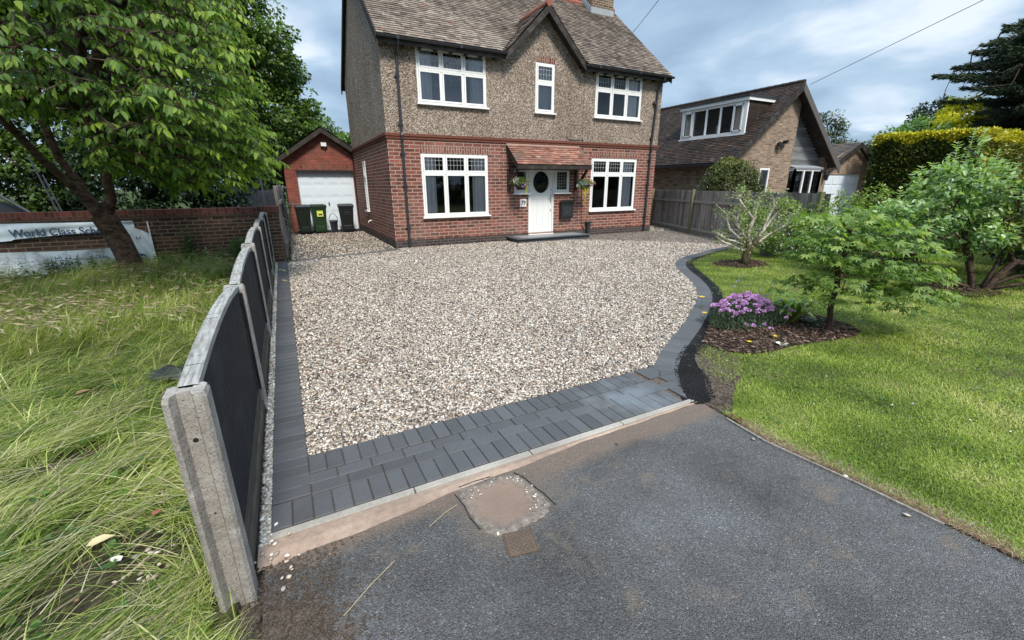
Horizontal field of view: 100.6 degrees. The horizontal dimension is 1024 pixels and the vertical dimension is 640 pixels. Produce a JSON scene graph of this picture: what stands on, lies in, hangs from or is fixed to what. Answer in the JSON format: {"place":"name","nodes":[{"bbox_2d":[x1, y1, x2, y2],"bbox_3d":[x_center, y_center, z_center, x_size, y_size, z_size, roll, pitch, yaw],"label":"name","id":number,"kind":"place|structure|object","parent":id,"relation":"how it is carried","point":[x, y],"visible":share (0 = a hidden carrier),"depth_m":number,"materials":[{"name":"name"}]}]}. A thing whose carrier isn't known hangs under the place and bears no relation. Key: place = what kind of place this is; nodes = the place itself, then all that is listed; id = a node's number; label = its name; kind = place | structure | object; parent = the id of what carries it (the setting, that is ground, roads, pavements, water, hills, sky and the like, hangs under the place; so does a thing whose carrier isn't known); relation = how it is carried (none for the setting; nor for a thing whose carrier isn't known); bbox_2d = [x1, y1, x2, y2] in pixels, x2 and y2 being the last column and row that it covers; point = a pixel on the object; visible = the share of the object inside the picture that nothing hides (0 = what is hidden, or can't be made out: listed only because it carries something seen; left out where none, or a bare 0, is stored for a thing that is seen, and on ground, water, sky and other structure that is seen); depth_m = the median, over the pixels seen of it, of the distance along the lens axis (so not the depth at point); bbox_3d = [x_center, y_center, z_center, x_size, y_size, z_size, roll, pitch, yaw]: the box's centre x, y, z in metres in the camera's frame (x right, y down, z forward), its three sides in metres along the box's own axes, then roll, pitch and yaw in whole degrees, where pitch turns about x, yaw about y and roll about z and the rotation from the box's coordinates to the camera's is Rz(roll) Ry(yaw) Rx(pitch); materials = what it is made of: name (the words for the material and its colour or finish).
{"place":"outdoors","nodes":[
{"label":"outdoors","id":0,"kind":"place"},
{"bbox_2d":[0,256,261,639],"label":"field","id":1,"kind":"structure","parent":0,"point":[81,608],"depth_m":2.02,"materials":[{"name":"plant"}]},
{"bbox_2d":[8,254,115,281],"bbox_3d":[-8.072,-0.937,7.732,1.472,0.503,0.546,-9,20,-26],"label":"weed clump","id":2,"kind":"object","parent":1,"relation":"on","point":[57,267],"visible":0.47,"depth_m":7.65,"materials":[{"name":"green plant"}]},
{"bbox_2d":[87,534,113,545],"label":"dead leaf","id":3,"kind":"object","parent":1,"relation":"on","point":[97,540],"visible":1,"depth_m":1.97,"materials":[{"name":"yellow plant"}]},
{"bbox_2d":[0,299,213,639],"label":"clover leaves","id":4,"kind":"object","parent":1,"relation":"on","point":[37,622],"visible":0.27,"depth_m":2.16,"materials":[{"name":"green plant"}]},
{"bbox_2d":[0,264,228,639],"bbox_3d":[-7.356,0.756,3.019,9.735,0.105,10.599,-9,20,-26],"label":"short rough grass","id":5,"kind":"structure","parent":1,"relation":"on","point":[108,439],"depth_m":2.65,"materials":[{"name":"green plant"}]},
{"bbox_2d":[73,518,195,633],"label":"stray pebbles","id":6,"kind":"object","parent":1,"relation":"on","point":[135,556],"visible":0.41,"depth_m":1.93,"materials":[{"name":"stone"}]},
{"bbox_2d":[0,252,273,358],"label":"seed stalks","id":7,"kind":"object","parent":1,"relation":"on","point":[105,303],"visible":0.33,"depth_m":5.43,"materials":[{"name":"plant"}]},
{"bbox_2d":[0,246,277,361],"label":"hay stems","id":8,"kind":"object","parent":1,"relation":"on","point":[114,284],"visible":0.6,"depth_m":5.94,"materials":[{"name":"green plant"}]},
{"bbox_2d":[0,248,287,355],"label":"seed heads","id":9,"kind":"object","parent":8,"relation":"on","point":[64,300],"visible":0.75,"depth_m":5.49,"materials":[{"name":"plant"}]},
{"bbox_2d":[0,0,290,279],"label":"cherry tree","id":10,"kind":"object","parent":1,"relation":"on","point":[155,147],"visible":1,"depth_m":5.43,"materials":[{"name":"green plant"}]},
{"bbox_2d":[146,221,156,260],"bbox_3d":[-7.198,-1.467,8.527,0.035,1.000,0.025,-9,20,-26],"label":"banner pole","id":11,"kind":"object","parent":1,"relation":"on","point":[150,237],"visible":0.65,"depth_m":8.46,"materials":[{"name":"white plastic"}]},
{"bbox_2d":[123,224,155,264],"bbox_3d":[-7.361,-1.500,8.435,0.390,0.840,0.072,-9,20,-26],"label":"banner","id":12,"kind":"object","parent":11,"relation":"attached to","point":[141,239],"visible":0.59,"depth_m":8.45,"materials":[{"name":"plastic"}]},
{"bbox_2d":[146,364,183,379],"bbox_3d":[-2.948,0.428,3.703,0.399,0.094,0.319,-9,20,-26],"label":"black rag","id":13,"kind":"object","parent":1,"relation":"on","point":[164,369],"visible":0.63,"depth_m":3.64,"materials":[{"name":"fabric"}]},
{"bbox_2d":[104,491,236,639],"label":"fence foot grass","id":14,"kind":"structure","parent":1,"relation":"on","point":[202,554],"depth_m":1.75,"materials":[{"name":"green plant"}]},
{"bbox_2d":[152,248,203,271],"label":"weed clump","id":15,"kind":"object","parent":1,"relation":"on","point":[162,257],"visible":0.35,"depth_m":8.34,"materials":[{"name":"green plant"}]},
{"bbox_2d":[132,266,231,298],"bbox_3d":[-5.126,-0.642,7.029,1.691,0.344,1.926,-9,20,-26],"label":"weed clump","id":16,"kind":"object","parent":1,"relation":"on","point":[206,276],"visible":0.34,"depth_m":6.83,"materials":[{"name":"green plant"}]},
{"bbox_2d":[173,227,206,261],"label":"weed clump","id":17,"kind":"object","parent":1,"relation":"on","point":[190,244],"visible":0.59,"depth_m":8.73,"materials":[{"name":"green plant"}]},
{"bbox_2d":[218,235,244,264],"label":"weed clump","id":18,"kind":"object","parent":1,"relation":"on","point":[234,250],"visible":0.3,"depth_m":8.83,"materials":[{"name":"green plant"}]},
{"bbox_2d":[295,229,362,233],"bbox_3d":[-6.872,-3.327,16.000,2.330,0.001,0.790,-9,20,-26],"label":"garage apron","id":19,"kind":"object","parent":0,"point":[329,231],"visible":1,"depth_m":15.88,"materials":[{"name":"grey concrete"}]},
{"bbox_2d":[294,204,311,233],"bbox_3d":[-7.452,-3.605,15.220,0.484,1.013,0.716,-11,20,-30],"label":"wheelie bin","id":20,"kind":"object","parent":19,"relation":"on","point":[303,213],"visible":1,"depth_m":14.98,"materials":[{"name":"green plastic"}]},
{"bbox_2d":[309,204,326,232],"bbox_3d":[-7.032,-3.697,15.504,0.517,1.013,0.716,-10,20,-29],"label":"wheelie bin","id":21,"kind":"object","parent":19,"relation":"on","point":[318,214],"visible":0.91,"depth_m":15.24,"materials":[{"name":"green plastic"}]},
{"bbox_2d":[337,203,354,230],"bbox_3d":[-6.158,-3.805,15.829,0.550,1.013,0.716,-8,19,-22],"label":"wheelie bin","id":22,"kind":"object","parent":19,"relation":"on","point":[346,215],"visible":1,"depth_m":15.56,"materials":[{"name":"black plastic"}]},
{"bbox_2d":[0,186,869,638],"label":"ground","id":23,"kind":"structure","parent":0,"point":[14,198],"depth_m":46.73,"materials":[{"name":"green plant"}]},
{"bbox_2d":[0,154,62,212],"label":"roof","id":24,"kind":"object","parent":23,"relation":"on","point":[9,208],"visible":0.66,"depth_m":8.86,"materials":[{"name":"grey metal"}]},
{"bbox_2d":[0,130,97,211],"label":"shrub","id":25,"kind":"object","parent":23,"relation":"on","point":[31,195],"visible":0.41,"depth_m":9.23,"materials":[{"name":"green plant"}]},
{"bbox_2d":[0,119,174,211],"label":"shrub","id":26,"kind":"object","parent":23,"relation":"on","point":[72,160],"visible":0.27,"depth_m":9.41,"materials":[{"name":"green plant"}]},
{"bbox_2d":[0,0,260,204],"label":"broadleaf tree","id":27,"kind":"object","parent":23,"relation":"on","point":[8,6],"visible":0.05,"depth_m":10.53,"materials":[{"name":"green plant"}]},
{"bbox_2d":[0,206,286,280],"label":"boundary wall","id":28,"kind":"structure","parent":23,"relation":"on","point":[211,228],"depth_m":8.68,"materials":[{"name":"brick"}]},
{"bbox_2d":[0,248,115,276],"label":"banner","id":29,"kind":"object","parent":28,"relation":"attached to","point":[16,258],"visible":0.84,"depth_m":7.90,"materials":[{"name":"plastic"}]},
{"bbox_2d":[0,221,133,241],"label":"banner","id":30,"kind":"object","parent":28,"relation":"attached to","point":[9,232],"visible":0.81,"depth_m":7.78,"materials":[{"name":"plastic"}]},
{"bbox_2d":[114,132,292,242],"bbox_3d":[-7.421,-3.077,10.436,3.634,3.070,2.050,-9,20,-26],"label":"shrub","id":31,"kind":"object","parent":23,"relation":"on","point":[225,201],"visible":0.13,"depth_m":10.12,"materials":[{"name":"green plant"}]},
{"bbox_2d":[161,212,274,612],"bbox_3d":[-3.275,-0.461,5.549,0.130,1.447,9.290,-9,20,-26],"label":"panel fence","id":32,"kind":"object","parent":23,"relation":"on","point":[214,403],"visible":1,"depth_m":1.92,"materials":[{"name":"concrete"}]},
{"bbox_2d":[154,0,330,192],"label":"broadleaf tree","id":33,"kind":"object","parent":23,"relation":"on","point":[289,115],"visible":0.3,"depth_m":15.92,"materials":[{"name":"green plant"}]},
{"bbox_2d":[238,269,274,639],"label":"verge soil","id":34,"kind":"structure","parent":23,"relation":"on","point":[246,619],"depth_m":1.77,"materials":[{"name":"brown soil"}]},
{"bbox_2d":[258,262,277,547],"bbox_3d":[-3.273,-0.103,5.860,0.078,0.043,9.020,-9,20,-26],"label":"gravel edge","id":35,"kind":"object","parent":34,"relation":"on","point":[265,516],"visible":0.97,"depth_m":2.84,"materials":[{"name":"gravel"}]},
{"bbox_2d":[227,177,286,216],"bbox_3d":[-6.312,-2.641,10.634,1.189,1.952,0.068,-9,20,-26],"label":"netting fence","id":36,"kind":"object","parent":23,"relation":"on","point":[258,198],"visible":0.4,"depth_m":10.52,"materials":[{"name":"grey metal"}]},
{"bbox_2d":[272,113,350,154],"bbox_3d":[-11.548,-9.185,24.949,5.259,5.794,5.148,7,19,23],"label":"broadleaf tree","id":37,"kind":"object","parent":23,"relation":"on","point":[346,138],"visible":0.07,"depth_m":24.34,"materials":[{"name":"green plant"}]},
{"bbox_2d":[262,399,693,541],"bbox_3d":[0.113,0.904,2.759,3.017,0.103,0.049,-9,20,-26],"label":"kerb edging","id":38,"kind":"object","parent":23,"relation":"on","point":[359,508],"visible":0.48,"depth_m":2.52,"materials":[{"name":"concrete"}]},
{"bbox_2d":[341,0,674,248],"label":"brick house","id":39,"kind":"structure","parent":23,"relation":"on","point":[462,114],"depth_m":12.50,"materials":[{"name":"red brick"}]},
{"bbox_2d":[362,161,369,211],"bbox_3d":[-4.934,-4.496,14.344,0.130,1.620,0.460,-9,20,-26],"label":"side window frame","id":40,"kind":"structure","parent":39,"relation":"in","point":[363,162],"depth_m":14.32,"materials":[{"name":"white plastic"}]},
{"bbox_2d":[415,47,489,109],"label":"window","id":41,"kind":"structure","parent":39,"relation":"in","point":[456,80],"depth_m":11.43,"materials":[{"name":"white plastic"}]},
{"bbox_2d":[420,153,491,218],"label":"window","id":42,"kind":"structure","parent":39,"relation":"in","point":[454,185],"depth_m":12.27,"materials":[{"name":"white plastic"}]},
{"bbox_2d":[511,174,530,192],"bbox_3d":[0.178,-4.011,12.336,0.677,0.710,0.560,9,20,28],"label":"hanging basket","id":43,"kind":"object","parent":39,"relation":"hanging from","point":[522,184],"visible":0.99,"depth_m":12.28,"materials":[{"name":"black paint"}]},
{"bbox_2d":[513,168,530,194],"bbox_3d":[0.291,-4.196,12.876,0.600,0.755,0.165,-9,20,-26],"label":"window","id":44,"kind":"structure","parent":39,"relation":"in","point":[516,192],"depth_m":12.91,"materials":[{"name":"white plastic"}]},
{"bbox_2d":[528,170,553,234],"bbox_3d":[0.911,-3.711,13.412,0.930,2.010,0.120,-9,20,-26],"label":"front door","id":45,"kind":"structure","parent":39,"relation":"in","point":[541,205],"depth_m":13.46,"materials":[{"name":"white plastic"}]},
{"bbox_2d":[534,62,556,114],"bbox_3d":[0.955,-6.758,12.457,0.750,1.345,0.228,-9,20,-26],"label":"window","id":46,"kind":"structure","parent":39,"relation":"in","point":[545,73],"depth_m":12.49,"materials":[{"name":"white plastic"}]},
{"bbox_2d":[552,170,571,193],"bbox_3d":[1.590,-4.408,13.519,0.670,0.755,0.165,-9,20,-26],"label":"window","id":47,"kind":"structure","parent":39,"relation":"in","point":[556,191],"depth_m":13.55,"materials":[{"name":"white plastic"}]},
{"bbox_2d":[559,200,573,218],"bbox_3d":[1.765,-3.594,13.786,0.488,0.571,0.147,-9,20,-26],"label":"letter box","id":48,"kind":"object","parent":39,"relation":"attached to","point":[565,208],"visible":1,"depth_m":13.73,"materials":[{"name":"black paint"}]},
{"bbox_2d":[576,171,595,204],"bbox_3d":[2.253,-4.142,13.406,0.665,1.050,0.632,7,19,22],"label":"hanging basket","id":49,"kind":"object","parent":39,"relation":"hanging from","point":[584,186],"visible":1,"depth_m":13.33,"materials":[{"name":"black paint"}]},
{"bbox_2d":[588,158,636,211],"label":"window","id":50,"kind":"structure","parent":39,"relation":"in","point":[613,190],"depth_m":14.91,"materials":[{"name":"white plastic"}]},
{"bbox_2d":[593,72,642,121],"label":"window","id":51,"kind":"structure","parent":39,"relation":"in","point":[616,98],"depth_m":14.02,"materials":[{"name":"white plastic"}]},
{"bbox_2d":[696,156,763,191],"bbox_3d":[7.592,-4.410,14.946,2.337,2.562,2.192,-9,20,-26],"label":"laurel bush","id":52,"kind":"object","parent":23,"relation":"on","point":[738,169],"visible":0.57,"depth_m":14.23,"materials":[{"name":"green plant"}]},
{"bbox_2d":[819,108,852,143],"bbox_3d":[22.201,-11.505,30.396,5.608,6.572,3.018,-9,20,-26],"label":"wispy tree","id":53,"kind":"object","parent":23,"relation":"on","point":[834,134],"visible":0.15,"depth_m":29.69,"materials":[{"name":"green plant"}]},
{"bbox_2d":[904,94,966,124],"bbox_3d":[23.523,-9.477,24.246,3.797,6.414,2.586,-9,20,-26],"label":"broadleaf tree","id":54,"kind":"object","parent":23,"relation":"on","point":[924,110],"visible":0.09,"depth_m":23.94,"materials":[{"name":"green plant"}]},
{"bbox_2d":[271,227,735,496],"bbox_3d":[1.846,-2.144,12.188,15.200,0.001,15.950,-9,20,-26],"label":"gravel base","id":55,"kind":"object","parent":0,"point":[669,235],"visible":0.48,"depth_m":13.38,"materials":[{"name":"beige gravel"}]},
{"bbox_2d":[273,186,290,257],"bbox_3d":[-6.794,-3.138,12.680,0.137,1.660,6.516,-9,19,-25],"label":"timber fence","id":56,"kind":"object","parent":55,"relation":"on","point":[286,232],"visible":0.62,"depth_m":10.39,"materials":[{"name":"grey wood"}]},
{"bbox_2d":[278,126,359,231],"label":"garage","id":57,"kind":"structure","parent":55,"relation":"on","point":[316,173],"depth_m":15.76,"materials":[{"name":"brick"}]},
{"bbox_2d":[296,172,358,230],"bbox_3d":[-6.986,-4.513,16.214,1.960,2.100,0.070,-9,20,-26],"label":"garage door","id":58,"kind":"structure","parent":57,"relation":"in","point":[329,189],"depth_m":16.14,"materials":[{"name":"paint"}]},
{"bbox_2d":[290,225,670,259],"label":"gravel","id":59,"kind":"structure","parent":55,"relation":"on","point":[358,238],"depth_m":12.62,"materials":[{"name":"beige gravel"}]},
{"bbox_2d":[271,245,740,532],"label":"block paving","id":60,"kind":"structure","parent":0,"point":[504,431],"depth_m":2.97,"materials":[{"name":"grey concrete"}]},
{"bbox_2d":[287,239,729,455],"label":"gravel","id":61,"kind":"structure","parent":0,"point":[349,413],"depth_m":5.26,"materials":[{"name":"beige gravel"}]},
{"bbox_2d":[0,0,1023,189],"label":"sky","id":62,"kind":"structure","parent":0,"point":[711,48],"materials":[{"name":"blue"}]},
{"bbox_2d":[262,403,1023,639],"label":"tarmac","id":63,"kind":"structure","parent":0,"point":[701,521],"depth_m":1.94,"materials":[{"name":"grey asphalt"}]},
{"bbox_2d":[254,522,300,591],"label":"spilled pebbles","id":64,"kind":"object","parent":63,"relation":"on","point":[283,588],"visible":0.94,"depth_m":1.98,"materials":[{"name":"stone"}]},
{"bbox_2d":[237,536,450,639],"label":"soil crumbs","id":65,"kind":"object","parent":63,"relation":"on","point":[307,622],"visible":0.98,"depth_m":1.76,"materials":[{"name":"brown soil"}]},
{"bbox_2d":[257,402,694,571],"bbox_3d":[0.159,0.888,2.647,3.030,0.008,0.172,-9,20,-26],"label":"mortar haunch","id":66,"kind":"object","parent":63,"relation":"on","point":[301,542],"visible":1,"depth_m":2.23,"materials":[{"name":"beige concrete"}]},
{"bbox_2d":[459,475,549,536],"bbox_3d":[-0.036,0.993,2.324,0.425,0.008,0.436,-9,20,-26],"label":"concrete patch","id":67,"kind":"object","parent":63,"relation":"on","point":[499,506],"visible":1,"depth_m":2.30,"materials":[{"name":"beige concrete"}]},
{"bbox_2d":[454,472,555,529],"bbox_3d":[-0.054,0.982,2.362,0.460,0.007,0.383,-9,20,-26],"label":"tarmac joint","id":68,"kind":"object","parent":63,"relation":"on","point":[489,477],"visible":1,"depth_m":2.37,"materials":[{"name":"black asphalt"}]},
{"bbox_2d":[502,528,539,557],"bbox_3d":[0.041,1.075,2.058,0.152,0.009,0.140,-5,18,-14],"label":"stopcock cover","id":69,"kind":"object","parent":63,"relation":"on","point":[521,542],"visible":1,"depth_m":2.05,"materials":[{"name":"metal"}]},
{"bbox_2d":[726,418,944,525],"bbox_3d":[1.858,0.890,2.626,0.062,0.030,1.193,-10,20,-29],"label":"edging board","id":70,"kind":"object","parent":63,"relation":"on","point":[913,510],"visible":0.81,"depth_m":2.49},
{"bbox_2d":[653,79,840,192],"bbox_3d":[9.153,-7.704,20.549,7.410,5.425,8.601,-9,20,-26],"label":"chalet bungalow","id":71,"kind":"object","parent":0,"point":[696,139],"visible":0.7,"depth_m":17.38,"materials":[{"name":"brick"}]},
{"bbox_2d":[759,168,769,191],"bbox_3d":[10.046,-5.458,17.312,0.800,1.500,0.300,-9,20,-26],"label":"window","id":72,"kind":"structure","parent":71,"relation":"in","point":[765,171],"depth_m":17.23,"materials":[{"name":"white plastic"}]},
{"bbox_2d":[786,165,823,192],"bbox_3d":[12.623,-5.491,18.536,2.385,2.393,0.465,-9,20,-26],"label":"bay window","id":73,"kind":"structure","parent":71,"relation":"in","point":[801,178],"depth_m":18.33,"materials":[{"name":"white plastic"}]},
{"bbox_2d":[822,142,872,217],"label":"garage","id":74,"kind":"structure","parent":0,"point":[853,159],"depth_m":20.98,"materials":[{"name":"brick"}]},
{"bbox_2d":[823,174,859,217],"bbox_3d":[16.281,-6.185,21.219,3.100,2.050,0.070,-9,20,-26],"label":"garage door","id":75,"kind":"structure","parent":74,"relation":"in","point":[835,182],"depth_m":21.11,"materials":[{"name":"paint"}]},
{"bbox_2d":[687,246,1023,559],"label":"lawn","id":76,"kind":"structure","parent":0,"point":[744,363],"depth_m":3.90,"materials":[{"name":"green plant"}]},
{"bbox_2d":[686,264,724,348],"bbox_3d":[3.042,-0.441,6.767,0.582,0.001,5.388,6,19,20],"label":"soil strip","id":77,"kind":"object","parent":76,"relation":"on","point":[704,324],"visible":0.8,"depth_m":6.24,"materials":[{"name":"black soil"}]},
{"bbox_2d":[695,344,741,412],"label":"bare soil","id":78,"kind":"structure","parent":76,"relation":"on","point":[721,394],"depth_m":3.79,"materials":[{"name":"brown soil"}]},
{"bbox_2d":[677,346,714,403],"bbox_3d":[1.652,0.465,3.944,0.290,0.001,1.332,4,18,15],"label":"black tarmac patch","id":79,"kind":"object","parent":78,"relation":"on","point":[690,385],"visible":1,"depth_m":3.71,"materials":[{"name":"black asphalt"}]},
{"bbox_2d":[674,249,726,403],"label":"black crumbs","id":80,"kind":"object","parent":79,"relation":"on","point":[687,369],"visible":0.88,"depth_m":3.95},
{"bbox_2d":[712,259,767,267],"bbox_3d":[4.943,-1.218,9.153,1.313,0.001,0.800,-9,20,-26],"label":"tree bed","id":81,"kind":"object","parent":76,"relation":"on","point":[731,265],"visible":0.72,"depth_m":9.04,"materials":[{"name":"brown soil"}]},
{"bbox_2d":[711,183,804,264],"bbox_3d":[5.121,-1.990,8.858,1.945,1.746,0.776,-1,18,-2],"label":"pruned tree","id":82,"kind":"object","parent":81,"relation":"on","point":[748,245],"visible":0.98,"depth_m":8.84,"materials":[{"name":"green plant"}]},
{"bbox_2d":[650,189,830,258],"bbox_3d":[6.345,-3.419,13.652,0.128,1.470,8.984,-2,18,-6],"label":"timber fence","id":83,"kind":"object","parent":76,"relation":"on","point":[690,211],"visible":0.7,"depth_m":13.76,"materials":[{"name":"wood"}]},
{"bbox_2d":[705,310,854,353],"bbox_3d":[3.006,0.091,5.072,2.160,0.001,1.350,-9,20,-26],"label":"mulch bed","id":84,"kind":"object","parent":76,"relation":"on","point":[749,347],"visible":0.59,"depth_m":4.74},
{"bbox_2d":[708,276,795,331],"bbox_3d":[2.856,-0.179,5.069,1.072,0.508,0.743,-13,22,-35],"label":"flowering plant","id":85,"kind":"object","parent":84,"relation":"on","point":[741,302],"visible":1,"depth_m":5.00,"materials":[{"name":"purple plant"}]},
{"bbox_2d":[770,296,827,321],"bbox_3d":[3.494,-0.115,5.192,0.694,0.326,0.618,-3,18,-10],"label":"hosta","id":86,"kind":"object","parent":84,"relation":"on","point":[801,306],"visible":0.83,"depth_m":5.16,"materials":[{"name":"green plant"}]},
{"bbox_2d":[701,258,1012,353],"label":"bark chips","id":87,"kind":"object","parent":84,"relation":"on","point":[757,333],"visible":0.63,"depth_m":4.85,"materials":[{"name":"brown wood"}]},
{"bbox_2d":[766,206,973,330],"bbox_3d":[3.897,-0.538,4.781,2.009,1.448,1.221,2,18,6],"label":"acer","id":88,"kind":"object","parent":84,"relation":"on","point":[912,272],"visible":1,"depth_m":4.53,"materials":[{"name":"green plant"}]},
{"bbox_2d":[732,180,892,261],"bbox_3d":[6.851,-2.256,9.665,3.083,1.752,2.205,-4,18,-11],"label":"mock orange shrub","id":89,"kind":"object","parent":76,"relation":"on","point":[779,235],"visible":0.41,"depth_m":9.48,"materials":[{"name":"green plant"}]},
{"bbox_2d":[685,266,1023,534],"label":"lawn thatch","id":90,"kind":"object","parent":76,"relation":"on","point":[919,379],"visible":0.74,"depth_m":4.15,"materials":[{"name":"plant"}]},
{"bbox_2d":[693,260,1023,473],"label":"clover","id":91,"kind":"object","parent":76,"relation":"on","point":[882,411],"visible":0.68,"depth_m":3.94,"materials":[{"name":"green plant"}]},
{"bbox_2d":[726,412,1023,561],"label":"edge soil","id":92,"kind":"structure","parent":76,"relation":"on","point":[945,521],"depth_m":2.32,"materials":[{"name":"brown soil"}]},
{"bbox_2d":[741,417,1023,562],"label":"edge straw","id":93,"kind":"object","parent":92,"relation":"on","point":[894,492],"visible":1,"depth_m":2.34,"materials":[{"name":"beige plant"}]},
{"bbox_2d":[808,183,1012,272],"bbox_3d":[7.570,-1.796,8.247,3.469,1.769,1.782,-1,18,-1],"label":"shrub","id":94,"kind":"object","parent":76,"relation":"on","point":[868,255],"visible":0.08,"depth_m":8.10,"materials":[{"name":"green plant"}]},
{"bbox_2d":[854,126,1023,254],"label":"clipped hedge","id":95,"kind":"object","parent":76,"relation":"on","point":[900,157],"visible":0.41,"depth_m":10.22,"materials":[{"name":"green plant"}]},
{"bbox_2d":[923,281,1002,296],"bbox_3d":[7.229,-0.504,6.868,1.589,0.001,0.896,-9,20,-26],"label":"shrub bed","id":96,"kind":"object","parent":76,"relation":"on","point":[981,294],"visible":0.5,"depth_m":6.69,"materials":[{"name":"brown soil"}]},
{"bbox_2d":[869,128,1023,287],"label":"viburnum shrub","id":97,"kind":"object","parent":96,"relation":"on","point":[962,212],"visible":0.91,"depth_m":6.45,"materials":[{"name":"green plant"}]},
{"bbox_2d":[930,181,1023,289],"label":"rhododendron","id":98,"kind":"object","parent":76,"relation":"on","point":[995,280],"visible":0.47,"depth_m":6.72,"materials":[{"name":"green plant"}]},
{"bbox_2d":[982,204,1023,277],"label":"shrub","id":99,"kind":"object","parent":76,"relation":"on","point":[1017,252],"visible":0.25,"depth_m":7.78,"materials":[{"name":"green plant"}]},
{"bbox_2d":[865,113,963,205],"bbox_3d":[19.091,-7.279,20.303,5.994,4.661,3.274,-9,20,-26],"label":"laurel tree","id":100,"kind":"object","parent":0,"point":[918,124],"visible":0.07,"depth_m":19.09,"materials":[{"name":"green plant"}]},
{"bbox_2d":[926,93,990,129],"bbox_3d":[20.883,-7.715,20.272,4.508,5.493,2.360,-9,20,-26],"label":"golden tree","id":101,"kind":"object","parent":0,"point":[945,116],"visible":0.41,"depth_m":19.25,"materials":[{"name":"yellow plant"}]},
{"bbox_2d":[931,18,1023,130],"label":"conifer","id":102,"kind":"object","parent":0,"point":[1004,56],"visible":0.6,"depth_m":18.29,"materials":[{"name":"green plant"}]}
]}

